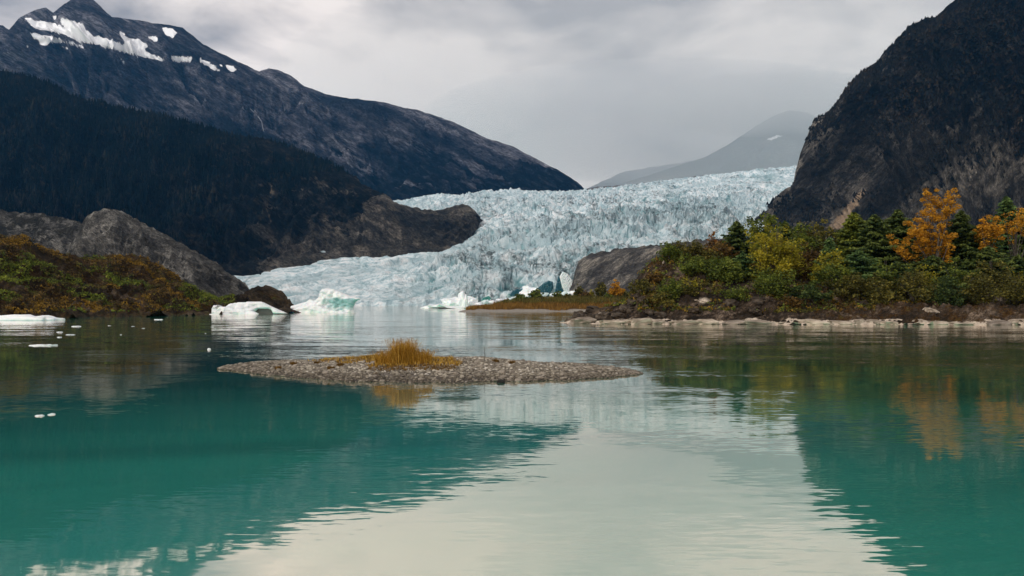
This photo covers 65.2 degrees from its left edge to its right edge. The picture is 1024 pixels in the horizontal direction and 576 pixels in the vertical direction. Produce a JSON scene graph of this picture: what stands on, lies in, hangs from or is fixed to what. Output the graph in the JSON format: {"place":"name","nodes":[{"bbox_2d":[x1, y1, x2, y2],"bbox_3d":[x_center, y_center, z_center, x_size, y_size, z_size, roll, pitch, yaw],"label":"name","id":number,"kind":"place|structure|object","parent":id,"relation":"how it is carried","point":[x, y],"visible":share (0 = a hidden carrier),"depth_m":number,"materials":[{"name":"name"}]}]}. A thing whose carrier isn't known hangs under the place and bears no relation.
{"place":"outdoors","nodes":[
{"label":"outdoors","id":0,"kind":"place"},
{"bbox_2d":[0,209,81,253],"bbox_3d":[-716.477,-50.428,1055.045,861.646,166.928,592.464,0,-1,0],"label":"rock hill","id":1,"kind":"structure","parent":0,"point":[52,232],"depth_m":1008.50,"materials":[{"name":"grey stone"}]},
{"bbox_2d":[0,236,300,317],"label":"brush hill","id":2,"kind":"structure","parent":0,"point":[274,297],"depth_m":203.29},
{"bbox_2d":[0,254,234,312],"bbox_3d":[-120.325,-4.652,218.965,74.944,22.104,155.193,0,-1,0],"label":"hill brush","id":3,"kind":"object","parent":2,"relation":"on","point":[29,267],"visible":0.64,"depth_m":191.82,"materials":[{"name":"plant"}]},
{"bbox_2d":[0,234,235,313],"bbox_3d":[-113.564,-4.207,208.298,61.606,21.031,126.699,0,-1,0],"label":"hill brush","id":4,"kind":"object","parent":2,"relation":"on","point":[94,260],"visible":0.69,"depth_m":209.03,"materials":[{"name":"green plant"}]},
{"bbox_2d":[66,208,249,297],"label":"rock hill","id":5,"kind":"structure","parent":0,"point":[104,231],"depth_m":709.97,"materials":[{"name":"grey stone"}]},
{"bbox_2d":[0,71,482,275],"bbox_3d":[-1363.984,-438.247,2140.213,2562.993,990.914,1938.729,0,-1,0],"label":"mountain shoulder","id":6,"kind":"object","parent":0,"point":[352,217],"visible":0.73,"depth_m":1977.15},
{"bbox_2d":[0,69,352,243],"bbox_3d":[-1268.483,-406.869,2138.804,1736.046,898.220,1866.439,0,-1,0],"label":"forest","id":7,"kind":"object","parent":6,"relation":"on","point":[159,222],"visible":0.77,"depth_m":2163.03,"materials":[{"name":"green plant"}]},
{"bbox_2d":[0,0,583,199],"bbox_3d":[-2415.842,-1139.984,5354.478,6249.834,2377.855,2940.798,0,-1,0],"label":"mountain peak","id":8,"kind":"structure","parent":0,"point":[91,49],"depth_m":4895.76,"materials":[{"name":"stone"}]},
{"bbox_2d":[308,353,461,373],"bbox_3d":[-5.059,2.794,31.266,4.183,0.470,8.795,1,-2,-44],"label":"grass","id":9,"kind":"structure","parent":0,"point":[435,361],"depth_m":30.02,"materials":[{"name":"plant"}]},
{"bbox_2d":[217,356,642,383],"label":"gravel island","id":10,"kind":"structure","parent":0,"point":[477,369],"depth_m":27.70,"materials":[{"name":"gravel"}]},
{"bbox_2d":[367,349,405,363],"bbox_3d":[-4.451,2.474,28.835,1.615,0.605,1.237,0,-1,0],"label":"grass tuft","id":11,"kind":"object","parent":10,"relation":"on","point":[383,357],"visible":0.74,"depth_m":28.60,"materials":[{"name":"plant"}]},
{"bbox_2d":[375,337,426,364],"bbox_3d":[-3.928,2.245,28.949,1.638,0.987,1.713,-1,-1,29],"label":"grass tuft","id":12,"kind":"object","parent":10,"relation":"on","point":[400,346],"visible":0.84,"depth_m":28.63,"materials":[{"name":"plant"}]},
{"bbox_2d":[403,348,437,363],"bbox_3d":[-3.437,2.438,28.757,1.597,0.556,1.205,0,-1,-10],"label":"grass tuft","id":13,"kind":"object","parent":10,"relation":"on","point":[423,356],"visible":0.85,"depth_m":28.58,"materials":[{"name":"plant"}]},
{"bbox_2d":[0,0,953,188],"label":"sky","id":14,"kind":"structure","parent":0,"point":[594,91],"materials":[{"name":"grey"}]},
{"bbox_2d":[0,306,1023,575],"bbox_3d":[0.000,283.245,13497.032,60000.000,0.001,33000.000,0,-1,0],"label":"water","id":15,"kind":"structure","parent":0,"point":[158,446],"depth_m":13.62,"materials":[{"name":"teal liquid"}]},
{"bbox_2d":[0,314,64,320],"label":"ice floe","id":16,"kind":"object","parent":15,"relation":"on","point":[24,317],"visible":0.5,"depth_m":126.27,"materials":[{"name":"white ice"}]},
{"bbox_2d":[211,302,286,313],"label":"iceberg","id":17,"kind":"object","parent":15,"relation":"on","point":[249,308],"visible":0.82,"depth_m":208.99,"materials":[{"name":"white ice"}]},
{"bbox_2d":[290,288,360,312],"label":"iceberg","id":18,"kind":"object","parent":15,"relation":"on","point":[328,300],"visible":0.89,"depth_m":248.22,"materials":[{"name":"white ice"}]},
{"bbox_2d":[428,304,465,307],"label":"ice block","id":19,"kind":"structure","parent":15,"relation":"on","point":[437,306],"depth_m":523.35,"materials":[{"name":"white ice"}]},
{"bbox_2d":[440,297,458,305],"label":"ice block","id":20,"kind":"structure","parent":15,"relation":"on","point":[453,301],"depth_m":551.30,"materials":[{"name":"white ice"}]},
{"bbox_2d":[458,291,467,306],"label":"ice block","id":21,"kind":"structure","parent":15,"relation":"on","point":[462,298],"depth_m":548.46,"materials":[{"name":"white ice"}]},
{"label":"ice block","id":22,"kind":"object","parent":15,"relation":"on","visible":0},
{"bbox_2d":[467,296,477,305],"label":"ice block","id":23,"kind":"structure","parent":22,"relation":"on","point":[472,300],"depth_m":558.18,"materials":[{"name":"white ice"}]},
{"bbox_2d":[233,165,796,305],"bbox_3d":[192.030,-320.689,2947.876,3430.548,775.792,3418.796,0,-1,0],"label":"glacier","id":24,"kind":"object","parent":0,"point":[519,239],"visible":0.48,"depth_m":1682.55,"materials":[{"name":"white ice"}]},
{"bbox_2d":[555,276,563,291],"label":"ice slab","id":25,"kind":"structure","parent":24,"relation":"on","point":[558,287],"depth_m":1186.05,"materials":[{"name":"teal ice"}]},
{"bbox_2d":[560,272,572,291],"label":"ice slab","id":26,"kind":"structure","parent":24,"relation":"on","point":[566,280],"depth_m":1181.59,"materials":[{"name":"white ice"}]},
{"bbox_2d":[510,289,522,296],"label":"ice cave","id":27,"kind":"structure","parent":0,"point":[514,292],"depth_m":1185.88},
{"bbox_2d":[459,304,597,311],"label":"grassy spit","id":28,"kind":"structure","parent":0,"point":[526,310],"depth_m":290.41,"materials":[{"name":"plant"}]},
{"bbox_2d":[513,293,530,299],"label":"alder bush","id":29,"kind":"object","parent":28,"relation":"on","point":[521,296],"visible":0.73,"depth_m":309.94,"materials":[{"name":"green plant"}]},
{"bbox_2d":[528,288,543,296],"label":"alder bush","id":30,"kind":"object","parent":28,"relation":"on","point":[535,293],"visible":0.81,"depth_m":310.80,"materials":[{"name":"green plant"}]},
{"bbox_2d":[494,293,627,304],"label":"reed grass","id":31,"kind":"structure","parent":28,"relation":"on","point":[594,299],"depth_m":304.92,"materials":[{"name":"brown plant"}]},
{"bbox_2d":[573,284,583,296],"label":"willow bush","id":32,"kind":"object","parent":28,"relation":"on","point":[578,289],"visible":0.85,"depth_m":310.46,"materials":[{"name":"green plant"}]},
{"bbox_2d":[594,282,607,295],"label":"alder tree","id":33,"kind":"object","parent":28,"relation":"on","point":[601,288],"visible":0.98,"depth_m":311.13,"materials":[{"name":"green plant"}]},
{"bbox_2d":[607,279,625,295],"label":"cottonwood tree","id":34,"kind":"object","parent":28,"relation":"on","point":[617,290],"visible":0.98,"depth_m":311.11,"materials":[{"name":"orange plant"}]},
{"bbox_2d":[466,296,621,310],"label":"reed grass","id":35,"kind":"structure","parent":0,"point":[512,305],"depth_m":296.87,"materials":[{"name":"brown plant"}]},
{"bbox_2d":[538,280,552,296],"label":"ice cave","id":36,"kind":"structure","parent":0,"point":[546,287],"depth_m":1185.34},
{"bbox_2d":[587,160,694,188],"bbox_3d":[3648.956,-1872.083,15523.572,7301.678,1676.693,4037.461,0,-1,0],"label":"distant ridge","id":37,"kind":"structure","parent":0,"point":[623,177],"depth_m":14933.12,"materials":[{"name":"grey stone"}]},
{"bbox_2d":[587,175,703,189],"bbox_3d":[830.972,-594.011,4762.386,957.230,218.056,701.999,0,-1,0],"label":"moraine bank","id":38,"kind":"structure","parent":0,"point":[597,187],"depth_m":4700.59,"materials":[{"name":"grey stone"}]},
{"bbox_2d":[569,237,831,295],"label":"rock outcrop","id":39,"kind":"object","parent":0,"point":[623,266],"visible":0.25,"depth_m":1115.27,"materials":[{"name":"grey stone"}]},
{"bbox_2d":[615,110,815,185],"bbox_3d":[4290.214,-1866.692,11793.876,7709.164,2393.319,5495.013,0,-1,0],"label":"distant peak","id":40,"kind":"structure","parent":0,"point":[776,141],"depth_m":11120.18,"materials":[{"name":"grey stone"}]},
{"bbox_2d":[560,253,1023,324],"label":"headland","id":41,"kind":"structure","parent":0,"point":[901,312],"depth_m":106.69,"materials":[{"name":"stone"}]},
{"bbox_2d":[626,277,658,295],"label":"willow shrub","id":42,"kind":"object","parent":41,"relation":"on","point":[641,286],"visible":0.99,"depth_m":116.71,"materials":[{"name":"green plant"}]},
{"bbox_2d":[636,295,659,305],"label":"willow shrub","id":43,"kind":"object","parent":41,"relation":"on","point":[649,302],"visible":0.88,"depth_m":111.99,"materials":[{"name":"green plant"}]},
{"bbox_2d":[645,271,662,283],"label":"willow shrub","id":44,"kind":"object","parent":41,"relation":"on","point":[652,277],"visible":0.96,"depth_m":120.51,"materials":[{"name":"green plant"}]},
{"bbox_2d":[640,290,674,304],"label":"alder shrub","id":45,"kind":"object","parent":41,"relation":"on","point":[663,297],"visible":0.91,"depth_m":111.89,"materials":[{"name":"green plant"}]},
{"bbox_2d":[656,241,683,262],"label":"alder shrub","id":46,"kind":"object","parent":41,"relation":"on","point":[668,253],"visible":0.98,"depth_m":125.81,"materials":[{"name":"green plant"}]},
{"bbox_2d":[656,277,687,299],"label":"alder shrub","id":47,"kind":"object","parent":41,"relation":"on","point":[673,287],"visible":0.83,"depth_m":113.78,"materials":[{"name":"green plant"}]},
{"bbox_2d":[670,239,691,257],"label":"alder shrub","id":48,"kind":"object","parent":41,"relation":"on","point":[681,248],"visible":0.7,"depth_m":126.72,"materials":[{"name":"green plant"}]},
{"bbox_2d":[680,284,699,296],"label":"willow shrub","id":49,"kind":"object","parent":41,"relation":"on","point":[690,290],"visible":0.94,"depth_m":114.58,"materials":[{"name":"green plant"}]},
{"bbox_2d":[675,274,704,287],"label":"willow shrub","id":50,"kind":"object","parent":41,"relation":"on","point":[694,283],"visible":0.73,"depth_m":115.99,"materials":[{"name":"green plant"}]},
{"bbox_2d":[683,239,706,255],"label":"alder shrub","id":51,"kind":"object","parent":41,"relation":"on","point":[696,248],"visible":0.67,"depth_m":126.60,"materials":[{"name":"green plant"}]},
{"bbox_2d":[678,253,721,275],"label":"alder shrub","id":52,"kind":"object","parent":41,"relation":"on","point":[690,266],"visible":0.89,"depth_m":120.15,"materials":[{"name":"green plant"}]},
{"bbox_2d":[696,248,723,261],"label":"alder shrub","id":53,"kind":"object","parent":41,"relation":"on","point":[708,255],"visible":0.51,"depth_m":122.62,"materials":[{"name":"green plant"}]},
{"bbox_2d":[707,231,716,246],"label":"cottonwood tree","id":54,"kind":"object","parent":41,"relation":"on","point":[713,237],"visible":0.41,"depth_m":127.10,"materials":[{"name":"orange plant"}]},
{"bbox_2d":[692,237,739,259],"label":"alder shrub","id":55,"kind":"object","parent":41,"relation":"on","point":[723,249],"visible":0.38,"depth_m":125.03,"materials":[{"name":"green plant"}]},
{"bbox_2d":[701,256,746,280],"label":"alder shrub","id":56,"kind":"object","parent":41,"relation":"on","point":[716,267],"visible":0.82,"depth_m":118.02,"materials":[{"name":"green plant"}]},
{"bbox_2d":[720,283,749,300],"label":"alder shrub","id":57,"kind":"object","parent":41,"relation":"on","point":[735,293],"visible":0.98,"depth_m":112.76,"materials":[{"name":"green plant"}]},
{"bbox_2d":[716,220,754,257],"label":"spruce tree","id":58,"kind":"object","parent":41,"relation":"on","point":[735,235],"visible":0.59,"depth_m":130.38,"materials":[{"name":"green plant"}]},
{"bbox_2d":[720,266,751,282],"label":"alder shrub","id":59,"kind":"object","parent":41,"relation":"on","point":[733,275],"visible":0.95,"depth_m":117.21,"materials":[{"name":"green plant"}]},
{"bbox_2d":[732,252,757,279],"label":"spruce tree","id":60,"kind":"object","parent":41,"relation":"on","point":[743,259],"visible":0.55,"depth_m":120.31,"materials":[{"name":"green plant"}]},
{"bbox_2d":[739,212,790,258],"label":"alder tree","id":61,"kind":"object","parent":41,"relation":"on","point":[753,227],"visible":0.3,"depth_m":127.66,"materials":[{"name":"green plant"}]},
{"bbox_2d":[745,267,796,298],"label":"alder shrub","id":62,"kind":"object","parent":41,"relation":"on","point":[769,283],"visible":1,"depth_m":113.01,"materials":[{"name":"green plant"}]},
{"bbox_2d":[744,222,809,282],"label":"willow tree","id":63,"kind":"object","parent":41,"relation":"on","point":[775,252],"visible":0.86,"depth_m":116.15,"materials":[{"name":"yellow plant"}]},
{"bbox_2d":[777,221,792,243],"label":"spruce tree","id":64,"kind":"object","parent":41,"relation":"on","point":[784,223],"visible":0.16,"depth_m":133.50,"materials":[{"name":"green plant"}]},
{"bbox_2d":[777,293,803,307],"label":"alder shrub","id":65,"kind":"object","parent":41,"relation":"on","point":[792,303],"visible":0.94,"depth_m":110.43,"materials":[{"name":"brown plant"}]},
{"bbox_2d":[787,223,822,269],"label":"alder tree","id":66,"kind":"object","parent":41,"relation":"on","point":[796,235],"visible":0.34,"depth_m":125.34,"materials":[{"name":"green plant"}]},
{"bbox_2d":[792,242,821,279],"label":"alder tree","id":67,"kind":"object","parent":41,"relation":"on","point":[810,256],"visible":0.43,"depth_m":119.28,"materials":[{"name":"brown plant"}]},
{"bbox_2d":[782,283,833,301],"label":"alder shrub","id":68,"kind":"object","parent":41,"relation":"on","point":[808,293],"visible":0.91,"depth_m":110.79,"materials":[{"name":"green plant"}]},
{"bbox_2d":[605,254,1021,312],"bbox_3d":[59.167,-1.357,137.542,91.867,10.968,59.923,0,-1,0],"label":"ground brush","id":69,"kind":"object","parent":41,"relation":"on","point":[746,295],"visible":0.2,"depth_m":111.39,"materials":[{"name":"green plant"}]},
{"bbox_2d":[604,245,1023,312],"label":"ground brush","id":70,"kind":"object","parent":41,"relation":"on","point":[748,299],"visible":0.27,"depth_m":112.20,"materials":[{"name":"green plant"}]},
{"bbox_2d":[791,218,840,259],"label":"alder tree","id":71,"kind":"object","parent":41,"relation":"on","point":[822,234],"visible":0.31,"depth_m":128.91,"materials":[{"name":"green plant"}]},
{"bbox_2d":[808,237,846,282],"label":"spruce tree","id":72,"kind":"object","parent":41,"relation":"on","point":[829,244],"visible":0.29,"depth_m":116.72,"materials":[{"name":"green plant"}]},
{"bbox_2d":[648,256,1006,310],"bbox_3d":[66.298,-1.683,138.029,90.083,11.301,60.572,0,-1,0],"label":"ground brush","id":73,"kind":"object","parent":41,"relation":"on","point":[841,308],"visible":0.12,"depth_m":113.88,"materials":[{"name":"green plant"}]},
{"bbox_2d":[809,261,855,289],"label":"alder shrub","id":74,"kind":"object","parent":41,"relation":"on","point":[837,272],"visible":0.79,"depth_m":113.22,"materials":[{"name":"green plant"}]},
{"bbox_2d":[805,248,861,286],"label":"willow tree","id":75,"kind":"object","parent":41,"relation":"on","point":[819,267],"visible":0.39,"depth_m":115.16,"materials":[{"name":"green plant"}]},
{"bbox_2d":[821,271,873,299],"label":"alder shrub","id":76,"kind":"object","parent":41,"relation":"on","point":[853,285],"visible":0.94,"depth_m":110.94,"materials":[{"name":"green plant"}]},
{"bbox_2d":[837,250,883,282],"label":"spruce tree","id":77,"kind":"object","parent":41,"relation":"on","point":[858,258],"visible":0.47,"depth_m":116.12,"materials":[{"name":"green plant"}]},
{"bbox_2d":[831,212,894,264],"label":"spruce tree","id":78,"kind":"object","parent":41,"relation":"on","point":[854,220],"visible":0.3,"depth_m":127.38,"materials":[{"name":"green plant"}]},
{"bbox_2d":[837,214,916,267],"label":"spruce tree","id":79,"kind":"object","parent":41,"relation":"on","point":[873,231],"visible":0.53,"depth_m":122.69,"materials":[{"name":"green plant"}]},
{"bbox_2d":[852,272,904,303],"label":"alder shrub","id":80,"kind":"object","parent":41,"relation":"on","point":[876,292],"visible":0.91,"depth_m":109.72,"materials":[{"name":"green plant"}]},
{"bbox_2d":[865,255,906,285],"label":"alder shrub","id":81,"kind":"object","parent":41,"relation":"on","point":[885,267],"visible":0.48,"depth_m":112.11,"materials":[{"name":"green plant"}]},
{"bbox_2d":[884,209,919,261],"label":"spruce tree","id":82,"kind":"object","parent":41,"relation":"on","point":[896,219],"visible":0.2,"depth_m":128.43,"materials":[{"name":"green plant"}]},
{"bbox_2d":[877,261,928,291],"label":"shrub","id":83,"kind":"object","parent":41,"relation":"on","point":[902,267],"visible":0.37,"depth_m":111.92,"materials":[{"name":"green plant"}]},
{"bbox_2d":[883,269,941,301],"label":"alder shrub","id":84,"kind":"object","parent":41,"relation":"on","point":[910,283],"visible":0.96,"depth_m":108.82,"materials":[{"name":"green plant"}]},
{"bbox_2d":[897,243,944,270],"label":"alder shrub","id":85,"kind":"object","parent":41,"relation":"on","point":[914,253],"visible":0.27,"depth_m":120.44,"materials":[{"name":"green plant"}]},
{"bbox_2d":[886,187,961,271],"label":"cottonwood tree","id":86,"kind":"object","parent":41,"relation":"on","point":[926,237],"visible":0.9,"depth_m":118.92,"materials":[{"name":"orange plant"}]},
{"bbox_2d":[906,263,944,296],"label":"willow shrub","id":87,"kind":"object","parent":41,"relation":"on","point":[928,276],"visible":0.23,"depth_m":111.35,"materials":[{"name":"green plant"}]},
{"bbox_2d":[911,255,970,282],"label":"shrub","id":88,"kind":"object","parent":41,"relation":"on","point":[934,261],"visible":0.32,"depth_m":115.42,"materials":[{"name":"green plant"}]},
{"bbox_2d":[914,275,970,305],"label":"alder shrub","id":89,"kind":"object","parent":41,"relation":"on","point":[945,291],"visible":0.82,"depth_m":107.85,"materials":[{"name":"green plant"}]},
{"bbox_2d":[937,256,979,288],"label":"alder shrub","id":90,"kind":"object","parent":41,"relation":"on","point":[954,273],"visible":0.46,"depth_m":111.78,"materials":[{"name":"green plant"}]},
{"bbox_2d":[926,210,1004,279],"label":"spruce tree","id":91,"kind":"object","parent":41,"relation":"on","point":[961,227],"visible":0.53,"depth_m":121.84,"materials":[{"name":"green plant"}]},
{"bbox_2d":[952,271,1009,304],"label":"alder shrub","id":92,"kind":"object","parent":41,"relation":"on","point":[978,286],"visible":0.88,"depth_m":107.39,"materials":[{"name":"green plant"}]},
{"bbox_2d":[959,246,1010,289],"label":"shrub","id":93,"kind":"object","parent":41,"relation":"on","point":[988,254],"visible":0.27,"depth_m":116.46,"materials":[{"name":"green plant"}]},
{"bbox_2d":[957,225,1013,262],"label":"alder shrub","id":94,"kind":"object","parent":41,"relation":"on","point":[997,243],"visible":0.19,"depth_m":120.72,"materials":[{"name":"green plant"}]},
{"bbox_2d":[972,215,1004,251],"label":"cottonwood tree","id":95,"kind":"object","parent":41,"relation":"on","point":[986,231],"visible":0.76,"depth_m":119.64,"materials":[{"name":"orange plant"}]},
{"bbox_2d":[975,260,1020,292],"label":"alder shrub","id":96,"kind":"object","parent":41,"relation":"on","point":[991,270],"visible":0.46,"depth_m":110.97,"materials":[{"name":"green plant"}]},
{"bbox_2d":[987,254,1023,294],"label":"shrub","id":97,"kind":"object","parent":41,"relation":"on","point":[1017,262],"visible":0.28,"depth_m":112.39,"materials":[{"name":"green plant"}]},
{"bbox_2d":[988,195,1023,262],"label":"spruce tree","id":98,"kind":"object","parent":41,"relation":"on","point":[1006,205],"visible":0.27,"depth_m":129.25,"materials":[{"name":"green plant"}]},
{"bbox_2d":[988,271,1023,305],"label":"alder shrub","id":99,"kind":"object","parent":41,"relation":"on","point":[1016,295],"visible":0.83,"depth_m":107.01,"materials":[{"name":"green plant"}]},
{"bbox_2d":[999,211,1023,258],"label":"spruce tree","id":100,"kind":"object","parent":41,"relation":"on","point":[1022,245],"visible":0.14,"depth_m":127.74,"materials":[{"name":"green plant"}]},
{"bbox_2d":[1001,207,1023,257],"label":"cottonwood tree","id":101,"kind":"object","parent":41,"relation":"on","point":[1017,228],"visible":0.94,"depth_m":120.65,"materials":[{"name":"orange plant"}]},
{"bbox_2d":[754,0,1023,254],"bbox_3d":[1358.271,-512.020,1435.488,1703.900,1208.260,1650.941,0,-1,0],"label":"mountain cliff","id":102,"kind":"structure","parent":0,"point":[897,171],"depth_m":1436.20,"materials":[{"name":"grey stone"}]},
{"bbox_2d":[763,0,1023,228],"bbox_3d":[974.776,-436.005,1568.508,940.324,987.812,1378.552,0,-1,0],"label":"brush forest","id":103,"kind":"object","parent":102,"relation":"on","point":[899,39],"visible":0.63,"depth_m":1510.05,"materials":[{"name":"green plant"}]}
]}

